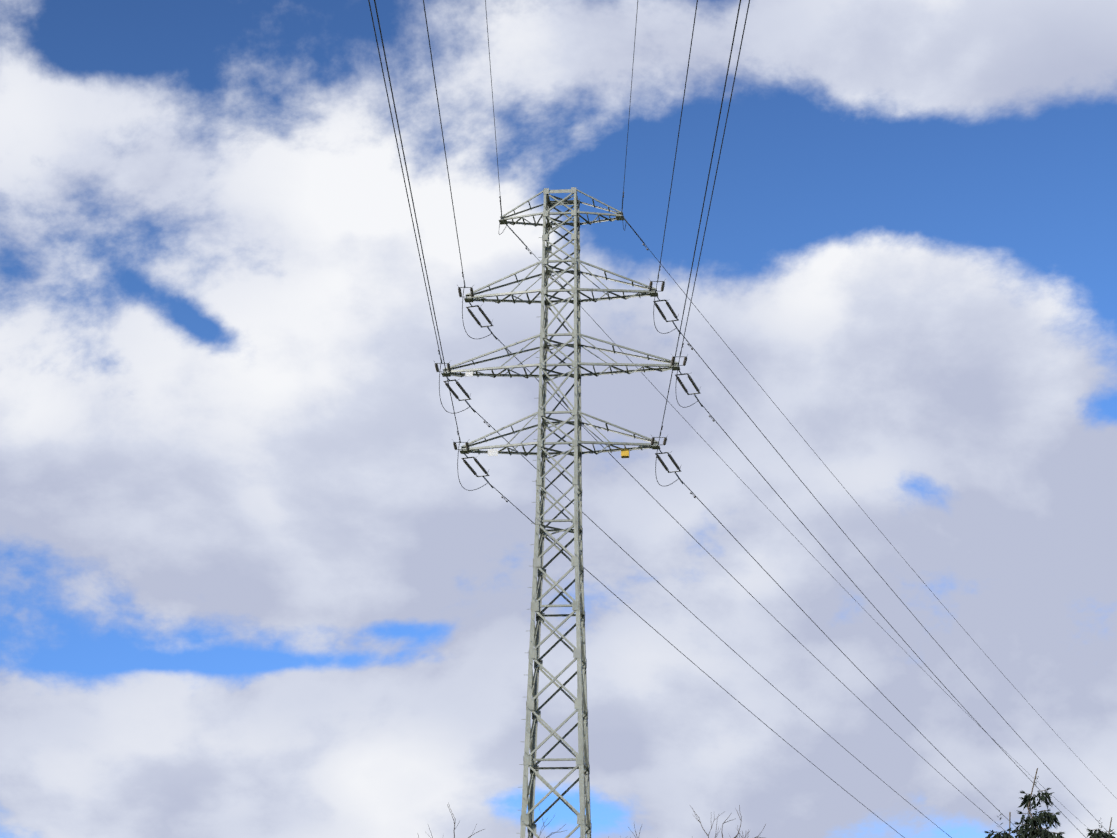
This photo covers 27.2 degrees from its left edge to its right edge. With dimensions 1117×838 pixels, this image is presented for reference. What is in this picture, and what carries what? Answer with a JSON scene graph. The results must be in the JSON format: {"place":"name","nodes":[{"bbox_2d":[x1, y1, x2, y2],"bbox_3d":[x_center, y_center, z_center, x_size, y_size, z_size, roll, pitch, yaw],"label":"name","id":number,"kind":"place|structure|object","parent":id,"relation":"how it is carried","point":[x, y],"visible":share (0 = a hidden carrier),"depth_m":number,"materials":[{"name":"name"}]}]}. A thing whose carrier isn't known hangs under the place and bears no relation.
{"place":"outdoors","nodes":[
{"label":"outdoors","id":0,"kind":"place"},
{"bbox_2d":[0,0,1116,837],"label":"sky","id":1,"kind":"structure","parent":0,"point":[252,585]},
{"bbox_3d":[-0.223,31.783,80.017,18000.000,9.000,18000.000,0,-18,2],"label":"ground","id":2,"kind":"structure","parent":0,"visible":0},
{"bbox_2d":[418,802,566,837],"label":"bare tree","id":3,"kind":"object","parent":2,"relation":"on","point":[483,829],"visible":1,"depth_m":62.57,"materials":[{"name":"brown plant"}]},
{"bbox_2d":[691,805,765,837],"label":"bare tree","id":4,"kind":"object","parent":2,"relation":"on","point":[725,822],"visible":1,"depth_m":72.55,"materials":[{"name":"brown plant"}]},
{"bbox_2d":[368,0,1116,837],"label":"pylon","id":5,"kind":"object","parent":2,"relation":"on","point":[536,668],"visible":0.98,"depth_m":89.71,"materials":[{"name":"metal"}]},
{"bbox_2d":[985,810,1015,837],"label":"spruce","id":6,"kind":"object","parent":2,"relation":"on","point":[1001,835],"visible":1,"depth_m":40.20,"materials":[{"name":"green plant"}]},
{"bbox_2d":[1012,768,1065,837],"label":"spruce","id":7,"kind":"object","parent":2,"relation":"on","point":[1043,818],"visible":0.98,"depth_m":43.99,"materials":[{"name":"green plant"}]},
{"bbox_2d":[1086,817,1116,837],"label":"spruce","id":8,"kind":"object","parent":2,"relation":"on","point":[1099,834],"visible":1,"depth_m":49.39,"materials":[{"name":"green plant"}]}
]}

